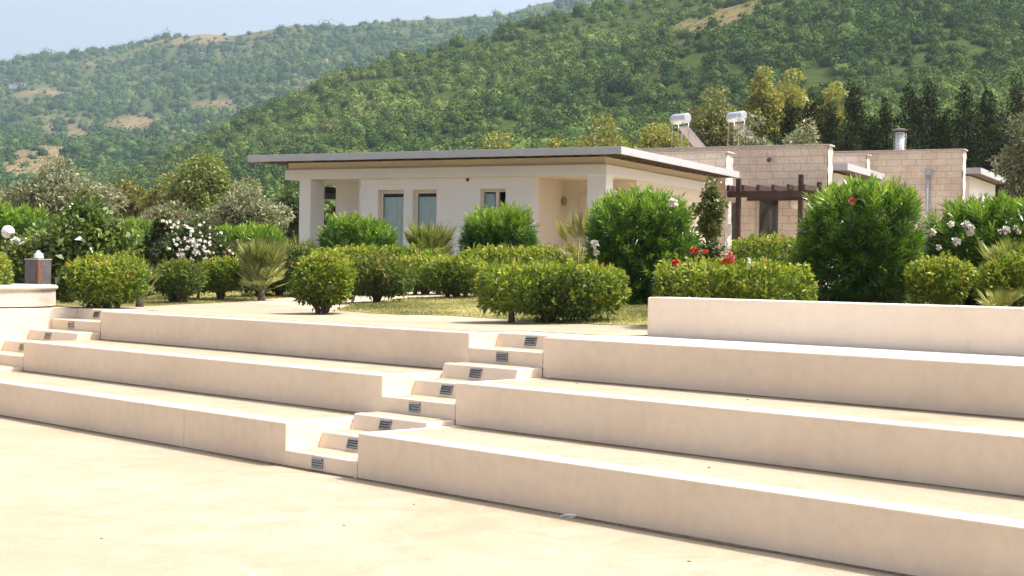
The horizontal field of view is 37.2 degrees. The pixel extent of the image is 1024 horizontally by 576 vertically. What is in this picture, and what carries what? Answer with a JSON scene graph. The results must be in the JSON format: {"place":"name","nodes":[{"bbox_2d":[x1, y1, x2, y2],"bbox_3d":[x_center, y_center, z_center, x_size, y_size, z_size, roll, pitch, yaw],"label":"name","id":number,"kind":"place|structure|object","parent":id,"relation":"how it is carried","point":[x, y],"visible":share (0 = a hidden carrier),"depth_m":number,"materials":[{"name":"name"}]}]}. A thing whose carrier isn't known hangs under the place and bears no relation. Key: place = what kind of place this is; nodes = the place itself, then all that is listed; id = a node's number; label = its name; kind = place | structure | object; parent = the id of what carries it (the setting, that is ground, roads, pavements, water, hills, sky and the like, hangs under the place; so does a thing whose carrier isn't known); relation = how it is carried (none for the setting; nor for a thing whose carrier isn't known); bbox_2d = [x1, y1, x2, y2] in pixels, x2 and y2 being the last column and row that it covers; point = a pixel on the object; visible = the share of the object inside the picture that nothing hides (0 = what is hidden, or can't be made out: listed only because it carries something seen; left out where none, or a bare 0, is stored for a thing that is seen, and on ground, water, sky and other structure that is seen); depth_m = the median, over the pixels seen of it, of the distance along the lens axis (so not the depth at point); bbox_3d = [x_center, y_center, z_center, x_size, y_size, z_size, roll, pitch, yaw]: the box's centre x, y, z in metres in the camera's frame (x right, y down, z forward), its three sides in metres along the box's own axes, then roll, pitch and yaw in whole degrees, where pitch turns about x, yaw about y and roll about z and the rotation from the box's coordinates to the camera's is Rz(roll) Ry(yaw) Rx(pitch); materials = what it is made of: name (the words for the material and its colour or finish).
{"place":"outdoors","nodes":[
{"label":"outdoors","id":0,"kind":"place"},
{"bbox_2d":[56,291,280,305],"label":"lawn","id":1,"kind":"structure","parent":0,"point":[181,300],"depth_m":26.72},
{"bbox_2d":[58,256,93,302],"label":"shrub","id":2,"kind":"object","parent":1,"relation":"on","point":[65,295],"visible":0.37,"depth_m":24.48,"materials":[{"name":"green plant"}]},
{"bbox_2d":[20,190,144,293],"bbox_3d":[-7.554,-0.673,26.771,2.133,2.103,1.587,1,1,0],"label":"flowering bush","id":3,"kind":"object","parent":1,"relation":"on","point":[76,229],"visible":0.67,"depth_m":26.44,"materials":[{"name":"green plant"}]},
{"bbox_2d":[132,209,183,296],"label":"rose bush","id":4,"kind":"object","parent":1,"relation":"on","point":[159,228],"visible":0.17,"depth_m":27.79,"materials":[{"name":"green plant"}]},
{"bbox_2d":[154,254,208,302],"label":"hedge shrub","id":5,"kind":"object","parent":1,"relation":"on","point":[176,281],"visible":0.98,"depth_m":25.00,"materials":[{"name":"green plant"}]},
{"bbox_2d":[147,215,247,297],"bbox_3d":[-5.565,-0.473,26.859,1.865,1.644,1.452,1,1,0],"label":"rose bush","id":6,"kind":"object","parent":1,"relation":"on","point":[190,242],"visible":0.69,"depth_m":26.76,"materials":[{"name":"green plant"}]},
{"bbox_2d":[0,0,554,60],"label":"sky","id":7,"kind":"structure","parent":0,"point":[26,26],"materials":[{"name":"blue"}]},
{"bbox_2d":[0,0,626,206],"bbox_3d":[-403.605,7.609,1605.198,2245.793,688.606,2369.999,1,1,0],"label":"hill","id":8,"kind":"structure","parent":0,"point":[223,98],"depth_m":1288.99,"materials":[{"name":"plant"}]},
{"bbox_2d":[0,0,631,198],"bbox_3d":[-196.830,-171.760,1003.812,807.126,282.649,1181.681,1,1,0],"label":"hillside wood","id":9,"kind":"object","parent":8,"relation":"on","point":[104,145],"visible":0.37,"depth_m":1175.02,"materials":[{"name":"green plant"}]},
{"bbox_2d":[54,302,647,335],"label":"plaza","id":10,"kind":"structure","parent":0,"point":[277,312],"depth_m":19.25,"materials":[{"name":"concrete"}]},
{"bbox_2d":[61,250,151,308],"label":"hedge shrub","id":11,"kind":"object","parent":10,"relation":"on","point":[84,286],"visible":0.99,"depth_m":22.44,"materials":[{"name":"green plant"}]},
{"bbox_2d":[128,260,161,306],"bbox_3d":[-5.772,-0.047,23.592,0.663,0.862,0.638,1,1,0],"label":"fan palm","id":12,"kind":"object","parent":10,"relation":"on","point":[140,303],"visible":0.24,"depth_m":23.56,"materials":[{"name":"green plant"}]},
{"bbox_2d":[55,290,647,325],"bbox_3d":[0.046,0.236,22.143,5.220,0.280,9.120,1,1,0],"label":"lawn","id":13,"kind":"structure","parent":0,"point":[630,323],"depth_m":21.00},
{"bbox_2d":[345,250,420,303],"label":"hedge shrub","id":14,"kind":"object","parent":13,"relation":"on","point":[376,275],"visible":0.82,"depth_m":24.14,"materials":[{"name":"green plant"}]},
{"bbox_2d":[473,254,631,322],"bbox_3d":[0.496,0.046,18.628,1.971,0.938,1.104,1,1,0],"label":"hedge shrub","id":15,"kind":"object","parent":13,"relation":"on","point":[553,302],"visible":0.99,"depth_m":18.35,"materials":[{"name":"green plant"}]},
{"bbox_2d":[554,203,589,270],"bbox_3d":[1.124,-0.636,26.185,0.886,1.725,0.842,1,1,-35],"label":"fan palm","id":16,"kind":"object","parent":13,"relation":"on","point":[576,227],"visible":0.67,"depth_m":26.08,"materials":[{"name":"green plant"}]},
{"bbox_2d":[233,290,473,310],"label":"garden path","id":17,"kind":"structure","parent":0,"point":[288,302],"depth_m":25.42,"materials":[{"name":"concrete"}]},
{"bbox_2d":[0,416,902,575],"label":"plaza","id":18,"kind":"structure","parent":0,"point":[70,498],"depth_m":10.66,"materials":[{"name":"concrete"}]},
{"bbox_2d":[0,308,149,371],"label":"staircase","id":19,"kind":"structure","parent":18,"relation":"on","point":[88,320],"depth_m":21.48,"materials":[{"name":"paint"}]},
{"bbox_2d":[0,306,157,367],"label":"end wall","id":20,"kind":"structure","parent":18,"relation":"on","point":[17,323],"depth_m":21.96,"materials":[{"name":"paint"}]},
{"bbox_2d":[0,251,13,284],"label":"hedge shrub","id":21,"kind":"object","parent":20,"relation":"on","point":[6,270],"visible":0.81,"depth_m":23.32,"materials":[{"name":"green plant"}]},
{"bbox_2d":[0,284,57,307],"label":"round basin","id":22,"kind":"object","parent":20,"relation":"on","point":[24,295],"visible":1,"depth_m":22.25,"materials":[{"name":"concrete"}]},
{"bbox_2d":[25,251,51,284],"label":"fountain pillar","id":23,"kind":"structure","parent":20,"relation":"on","point":[38,269],"depth_m":24.90,"materials":[{"name":"stone"}]},
{"bbox_2d":[285,332,599,478],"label":"staircase","id":24,"kind":"structure","parent":18,"relation":"on","point":[335,451],"depth_m":14.62,"materials":[{"name":"paint"}]},
{"bbox_2d":[0,371,1023,575],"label":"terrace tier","id":25,"kind":"object","parent":18,"relation":"on","point":[908,528],"visible":0.8,"depth_m":11.29,"materials":[{"name":"paint"}]},
{"bbox_2d":[23,340,1023,495],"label":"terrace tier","id":26,"kind":"object","parent":25,"relation":"on","point":[982,453],"visible":0.74,"depth_m":12.59,"materials":[{"name":"paint"}]},
{"bbox_2d":[101,311,1023,419],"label":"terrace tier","id":27,"kind":"object","parent":26,"relation":"on","point":[984,384],"visible":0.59,"depth_m":13.67,"materials":[{"name":"paint"}]},
{"bbox_2d":[647,297,1023,355],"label":"parapet wall","id":28,"kind":"structure","parent":27,"relation":"on","point":[992,330],"depth_m":13.74,"materials":[{"name":"paint"}]},
{"bbox_2d":[0,339,1023,575],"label":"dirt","id":29,"kind":"structure","parent":18,"relation":"on","point":[695,538],"depth_m":12.44,"materials":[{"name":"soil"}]},
{"bbox_2d":[107,282,956,304],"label":"garden ground","id":30,"kind":"structure","parent":0,"point":[404,298],"depth_m":27.92,"materials":[{"name":"soil"}]},
{"bbox_2d":[1,241,33,283],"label":"hedge shrub","id":31,"kind":"object","parent":30,"relation":"on","point":[17,255],"visible":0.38,"depth_m":26.26,"materials":[{"name":"green plant"}]},
{"bbox_2d":[0,232,36,253],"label":"flowering shrub","id":32,"kind":"object","parent":30,"relation":"on","point":[12,237],"visible":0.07,"depth_m":27.97,"materials":[{"name":"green plant"}]},
{"bbox_2d":[0,200,53,253],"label":"oleander","id":33,"kind":"object","parent":30,"relation":"on","point":[18,220],"visible":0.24,"depth_m":32.39,"materials":[{"name":"green plant"}]},
{"bbox_2d":[33,242,60,300],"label":"hedge shrub","id":34,"kind":"object","parent":30,"relation":"on","point":[53,271],"visible":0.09,"depth_m":26.56,"materials":[{"name":"green plant"}]},
{"bbox_2d":[0,153,129,218],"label":"olive tree","id":35,"kind":"object","parent":30,"relation":"on","point":[54,194],"visible":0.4,"depth_m":41.61,"materials":[{"name":"green plant"}]},
{"bbox_2d":[101,177,149,221],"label":"golden tree","id":36,"kind":"object","parent":30,"relation":"on","point":[132,192],"visible":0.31,"depth_m":81.22,"materials":[{"name":"green plant"}]},
{"bbox_2d":[120,214,153,283],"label":"oleander","id":37,"kind":"object","parent":30,"relation":"on","point":[144,227],"visible":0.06,"depth_m":31.35,"materials":[{"name":"green plant"}]},
{"bbox_2d":[135,169,180,217],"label":"golden tree","id":38,"kind":"object","parent":30,"relation":"on","point":[152,197],"visible":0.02,"depth_m":79.56,"materials":[{"name":"green plant"}]},
{"bbox_2d":[127,199,214,228],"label":"olive tree","id":39,"kind":"object","parent":30,"relation":"on","point":[183,216],"visible":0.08,"depth_m":46.74,"materials":[{"name":"green plant"}]},
{"bbox_2d":[158,151,251,225],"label":"lime green tree","id":40,"kind":"object","parent":30,"relation":"on","point":[204,183],"visible":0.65,"depth_m":77.21,"materials":[{"name":"green plant"}]},
{"bbox_2d":[197,255,246,298],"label":"hedge shrub","id":41,"kind":"object","parent":30,"relation":"on","point":[220,279],"visible":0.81,"depth_m":25.98,"materials":[{"name":"green plant"}]},
{"bbox_2d":[199,221,289,289],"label":"oleander","id":42,"kind":"object","parent":30,"relation":"on","point":[245,231],"visible":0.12,"depth_m":31.64,"materials":[{"name":"green plant"}]},
{"bbox_2d":[196,174,295,232],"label":"olive tree","id":43,"kind":"object","parent":30,"relation":"on","point":[238,209],"visible":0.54,"depth_m":45.55,"materials":[{"name":"green plant"}]},
{"bbox_2d":[234,235,288,300],"bbox_3d":[-4.251,-0.311,25.790,0.943,1.236,0.905,1,1,0],"label":"fan palm","id":44,"kind":"object","parent":30,"relation":"on","point":[256,256],"visible":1,"depth_m":25.62,"materials":[{"name":"green plant"}]},
{"bbox_2d":[234,242,322,296],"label":"hedge shrub","id":45,"kind":"object","parent":30,"relation":"on","point":[295,252],"visible":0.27,"depth_m":27.15,"materials":[{"name":"green plant"}]},
{"bbox_2d":[270,185,327,264],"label":"broadleaf tree","id":46,"kind":"object","parent":30,"relation":"on","point":[287,200],"visible":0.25,"depth_m":55.41,"materials":[{"name":"green plant"}]},
{"bbox_2d":[285,235,317,259],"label":"shrub","id":47,"kind":"object","parent":30,"relation":"on","point":[305,243],"visible":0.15,"depth_m":30.14,"materials":[{"name":"green plant"}]},
{"bbox_2d":[288,247,358,313],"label":"hedge shrub","id":48,"kind":"object","parent":30,"relation":"on","point":[339,278],"visible":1,"depth_m":20.96,"materials":[{"name":"green plant"}]},
{"bbox_2d":[315,211,399,286],"bbox_3d":[-3.078,-0.758,30.610,1.861,1.690,1.781,1,1,0],"label":"oleander","id":49,"kind":"object","parent":30,"relation":"on","point":[355,228],"visible":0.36,"depth_m":30.19,"materials":[{"name":"green plant"}]},
{"bbox_2d":[316,242,447,290],"bbox_3d":[-2.549,-0.370,29.273,2.754,1.070,1.138,1,1,0],"label":"hedge shrub","id":50,"kind":"object","parent":30,"relation":"on","point":[363,250],"visible":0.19,"depth_m":29.07,"materials":[{"name":"green plant"}]},
{"bbox_2d":[390,251,462,294],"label":"hedge shrub","id":51,"kind":"object","parent":30,"relation":"on","point":[418,258],"visible":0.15,"depth_m":27.39,"materials":[{"name":"green plant"}]},
{"bbox_2d":[403,218,456,256],"bbox_3d":[-1.621,-0.634,29.771,1.131,1.528,1.106,1,1,0],"label":"fan palm","id":52,"kind":"object","parent":30,"relation":"on","point":[437,237],"visible":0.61,"depth_m":29.56,"materials":[{"name":"green plant"}]},
{"bbox_2d":[419,254,488,297],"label":"hedge shrub","id":53,"kind":"object","parent":30,"relation":"on","point":[457,274],"visible":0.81,"depth_m":25.54,"materials":[{"name":"green plant"}]},
{"bbox_2d":[475,130,515,149],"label":"golden tree","id":54,"kind":"object","parent":30,"relation":"on","point":[501,145],"visible":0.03,"depth_m":83.60,"materials":[{"name":"green plant"}]},
{"bbox_2d":[457,200,541,257],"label":"oleander","id":55,"kind":"object","parent":30,"relation":"on","point":[502,224],"visible":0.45,"depth_m":29.37,"materials":[{"name":"green plant"}]},
{"bbox_2d":[455,242,588,289],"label":"hedge shrub","id":56,"kind":"object","parent":30,"relation":"on","point":[501,252],"visible":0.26,"depth_m":28.35,"materials":[{"name":"green plant"}]},
{"bbox_2d":[572,114,642,148],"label":"golden tree","id":57,"kind":"object","parent":30,"relation":"on","point":[600,138],"visible":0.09,"depth_m":83.53,"materials":[{"name":"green plant"}]},
{"bbox_2d":[581,183,705,303],"bbox_3d":[2.003,-0.674,23.252,2.088,1.954,2.239,1,1,0],"label":"oleander","id":58,"kind":"object","parent":30,"relation":"on","point":[612,219],"visible":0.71,"depth_m":22.53,"materials":[{"name":"green plant"}]},
{"bbox_2d":[636,122,692,147],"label":"golden tree","id":59,"kind":"object","parent":30,"relation":"on","point":[659,138],"visible":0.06,"depth_m":85.40,"materials":[{"name":"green plant"}]},
{"bbox_2d":[687,176,728,251],"bbox_3d":[2.648,-0.511,20.400,0.525,1.996,0.426,1,1,35],"label":"rose tree","id":60,"kind":"object","parent":30,"relation":"on","point":[710,220],"visible":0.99,"depth_m":20.32,"materials":[{"name":"green plant"}]},
{"bbox_2d":[671,238,751,293],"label":"rose bush","id":61,"kind":"object","parent":30,"relation":"on","point":[704,250],"visible":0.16,"depth_m":19.48,"materials":[{"name":"green plant"}]},
{"bbox_2d":[680,82,758,146],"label":"golden tree","id":62,"kind":"object","parent":30,"relation":"on","point":[712,132],"visible":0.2,"depth_m":87.26,"materials":[{"name":"green plant"}]},
{"bbox_2d":[647,252,819,307],"bbox_3d":[2.546,0.065,17.403,1.953,0.940,1.033,1,1,0],"label":"hedge shrub","id":63,"kind":"object","parent":30,"relation":"on","point":[802,288],"visible":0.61,"depth_m":17.14,"materials":[{"name":"green plant"}]},
{"bbox_2d":[733,112,778,145],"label":"olive tree","id":64,"kind":"object","parent":30,"relation":"on","point":[758,142],"visible":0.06,"depth_m":57.81,"materials":[{"name":"green plant"}]},
{"bbox_2d":[724,230,798,287],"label":"hedge shrub","id":65,"kind":"object","parent":30,"relation":"on","point":[771,245],"visible":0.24,"depth_m":23.24,"materials":[{"name":"green plant"}]},
{"bbox_2d":[741,65,786,140],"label":"golden tree","id":66,"kind":"object","parent":30,"relation":"on","point":[766,103],"visible":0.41,"depth_m":89.50,"materials":[{"name":"green plant"}]},
{"bbox_2d":[777,98,795,143],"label":"cypress tree","id":67,"kind":"object","parent":30,"relation":"on","point":[787,122],"visible":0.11,"depth_m":79.74,"materials":[{"name":"green plant"}]},
{"bbox_2d":[772,67,824,142],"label":"golden tree","id":68,"kind":"object","parent":30,"relation":"on","point":[789,92],"visible":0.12,"depth_m":91.42,"materials":[{"name":"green plant"}]},
{"bbox_2d":[782,117,822,144],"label":"olive tree","id":69,"kind":"object","parent":30,"relation":"on","point":[811,136],"visible":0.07,"depth_m":59.69,"materials":[{"name":"green plant"}]},
{"bbox_2d":[785,82,837,142],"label":"cypress tree","id":70,"kind":"object","parent":30,"relation":"on","point":[814,114],"visible":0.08,"depth_m":77.80,"materials":[{"name":"green plant"}]},
{"bbox_2d":[815,100,843,150],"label":"cypress tree","id":71,"kind":"object","parent":30,"relation":"on","point":[831,124],"visible":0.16,"depth_m":72.64,"materials":[{"name":"green plant"}]},
{"bbox_2d":[818,81,848,142],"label":"golden tree","id":72,"kind":"object","parent":30,"relation":"on","point":[831,91],"visible":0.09,"depth_m":93.65,"materials":[{"name":"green plant"}]},
{"bbox_2d":[833,117,862,150],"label":"cypress tree","id":73,"kind":"object","parent":30,"relation":"on","point":[849,143],"visible":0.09,"depth_m":67.72,"materials":[{"name":"green plant"}]},
{"bbox_2d":[839,79,870,150],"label":"cypress tree","id":74,"kind":"object","parent":30,"relation":"on","point":[853,107],"visible":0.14,"depth_m":77.63,"materials":[{"name":"green plant"}]},
{"bbox_2d":[785,171,930,303],"bbox_3d":[4.553,-0.596,20.016,1.830,1.965,1.946,1,1,0],"label":"oleander","id":75,"kind":"object","parent":30,"relation":"on","point":[828,239],"visible":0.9,"depth_m":19.48,"materials":[{"name":"green plant"}]},
{"bbox_2d":[860,112,883,150],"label":"cypress tree","id":76,"kind":"object","parent":30,"relation":"on","point":[872,136],"visible":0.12,"depth_m":71.82,"materials":[{"name":"green plant"}]},
{"bbox_2d":[876,96,894,149],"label":"cypress tree","id":77,"kind":"object","parent":30,"relation":"on","point":[886,125],"visible":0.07,"depth_m":75.67,"materials":[{"name":"green plant"}]},
{"bbox_2d":[891,77,933,149],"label":"cypress tree","id":78,"kind":"object","parent":30,"relation":"on","point":[913,107],"visible":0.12,"depth_m":77.69,"materials":[{"name":"green plant"}]},
{"bbox_2d":[903,118,922,149],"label":"cypress tree","id":79,"kind":"object","parent":30,"relation":"on","point":[911,142],"visible":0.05,"depth_m":67.77,"materials":[{"name":"green plant"}]},
{"bbox_2d":[917,77,944,148],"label":"cypress tree","id":80,"kind":"object","parent":30,"relation":"on","point":[931,110],"visible":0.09,"depth_m":79.76,"materials":[{"name":"green plant"}]},
{"bbox_2d":[900,250,975,304],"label":"hedge shrub","id":81,"kind":"object","parent":30,"relation":"on","point":[941,279],"visible":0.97,"depth_m":18.79,"materials":[{"name":"green plant"}]},
{"bbox_2d":[932,107,960,148],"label":"cypress tree","id":82,"kind":"object","parent":30,"relation":"on","point":[943,129],"visible":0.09,"depth_m":72.82,"materials":[{"name":"green plant"}]},
{"bbox_2d":[947,80,988,167],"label":"cypress tree","id":83,"kind":"object","parent":30,"relation":"on","point":[966,142],"visible":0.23,"depth_m":76.62,"materials":[{"name":"green plant"}]},
{"bbox_2d":[920,189,1023,305],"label":"oleander","id":84,"kind":"object","parent":30,"relation":"on","point":[984,219],"visible":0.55,"depth_m":20.50,"materials":[{"name":"green plant"}]},
{"bbox_2d":[969,86,1007,166],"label":"cypress tree","id":85,"kind":"object","parent":30,"relation":"on","point":[989,118],"visible":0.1,"depth_m":79.74,"materials":[{"name":"green plant"}]},
{"bbox_2d":[973,122,1010,196],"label":"cypress tree","id":86,"kind":"object","parent":30,"relation":"on","point":[997,145],"visible":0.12,"depth_m":67.73,"materials":[{"name":"green plant"}]},
{"bbox_2d":[971,249,1023,306],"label":"hedge shrub","id":87,"kind":"object","parent":30,"relation":"on","point":[1000,274],"visible":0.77,"depth_m":17.85,"materials":[{"name":"green plant"}]},
{"bbox_2d":[975,286,1023,306],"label":"fan palm","id":88,"kind":"object","parent":30,"relation":"on","point":[1004,299],"visible":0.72,"depth_m":16.93,"materials":[{"name":"green plant"}]},
{"bbox_2d":[976,234,1023,276],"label":"fan palm","id":89,"kind":"object","parent":30,"relation":"on","point":[1002,248],"visible":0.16,"depth_m":18.23,"materials":[{"name":"green plant"}]},
{"bbox_2d":[985,97,1023,242],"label":"olive tree","id":90,"kind":"object","parent":30,"relation":"on","point":[1014,164],"visible":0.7,"depth_m":45.76,"materials":[{"name":"green plant"}]},
{"bbox_2d":[1000,69,1023,184],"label":"cypress tree","id":91,"kind":"object","parent":30,"relation":"on","point":[1017,99],"visible":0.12,"depth_m":85.80,"materials":[{"name":"green plant"}]},
{"bbox_2d":[92,0,1023,420],"bbox_3d":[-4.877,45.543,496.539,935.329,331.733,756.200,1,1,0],"label":"hill","id":92,"kind":"structure","parent":0,"point":[816,72],"depth_m":339.04,"materials":[{"name":"plant"}]},
{"bbox_2d":[88,0,1023,219],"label":"hillside scrub","id":93,"kind":"object","parent":92,"relation":"on","point":[850,40],"visible":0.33,"depth_m":330.08,"materials":[{"name":"green plant"}]},
{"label":"bungalow terrace","id":94,"kind":"structure","parent":0,"visible":0},
{"bbox_2d":[248,144,834,287],"bbox_3d":[1.279,-1.829,38.916,11.450,4.205,11.260,1,1,26],"label":"bungalow","id":95,"kind":"object","parent":94,"relation":"on","point":[394,189],"visible":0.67,"depth_m":35.44,"materials":[{"name":"beige paint"}]},
{"bbox_2d":[380,190,403,247],"bbox_3d":[-2.785,-1.204,35.689,0.700,2.180,0.116,1,1,26],"label":"window","id":96,"kind":"structure","parent":95,"relation":"in","point":[391,208],"depth_m":35.70,"materials":[{"name":"clear glass"}]},
{"bbox_2d":[414,190,436,248],"bbox_3d":[-1.969,-1.186,35.281,0.640,2.180,0.116,1,1,27],"label":"window","id":97,"kind":"structure","parent":95,"relation":"in","point":[424,207],"depth_m":35.33,"materials":[{"name":"clear glass"}]},
{"bbox_2d":[482,189,505,212],"bbox_3d":[-0.376,-1.628,34.489,0.650,1.230,0.116,1,1,26],"label":"window","id":98,"kind":"structure","parent":95,"relation":"in","point":[487,199],"depth_m":34.55,"materials":[{"name":"clear glass"}]},
{"bbox_2d":[579,194,586,253],"bbox_3d":[1.915,-1.044,34.911,0.810,2.230,0.058,1,1,26],"label":"door","id":99,"kind":"structure","parent":95,"relation":"in","point":[583,197],"depth_m":35.03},
{"bbox_2d":[670,113,705,147],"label":"solar heater","id":100,"kind":"object","parent":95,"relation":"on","point":[689,134],"visible":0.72,"depth_m":62.83,"materials":[{"name":"metal"}]},
{"bbox_2d":[726,111,756,145],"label":"solar heater","id":101,"kind":"object","parent":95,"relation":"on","point":[738,116],"visible":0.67,"depth_m":63.77,"materials":[{"name":"metal"}]},
{"bbox_2d":[755,201,778,237],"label":"door frame","id":102,"kind":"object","parent":95,"relation":"in","point":[757,202],"depth_m":41.37,"materials":[{"name":"white"}]},
{"bbox_2d":[726,174,823,239],"bbox_3d":[7.023,-1.280,39.846,2.380,3.280,2.030,1,1,26],"label":"pergola","id":103,"kind":"object","parent":94,"relation":"on","point":[739,190],"visible":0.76,"depth_m":39.38,"materials":[{"name":"wood"}]},
{"bbox_2d":[831,128,967,283],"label":"bungalow","id":104,"kind":"object","parent":94,"relation":"on","point":[933,177],"visible":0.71,"depth_m":48.48,"materials":[{"name":"beige paint"}]},
{"bbox_2d":[965,168,1006,202],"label":"bungalow","id":105,"kind":"object","parent":94,"relation":"on","point":[981,181],"visible":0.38,"depth_m":51.28,"materials":[{"name":"beige paint"}]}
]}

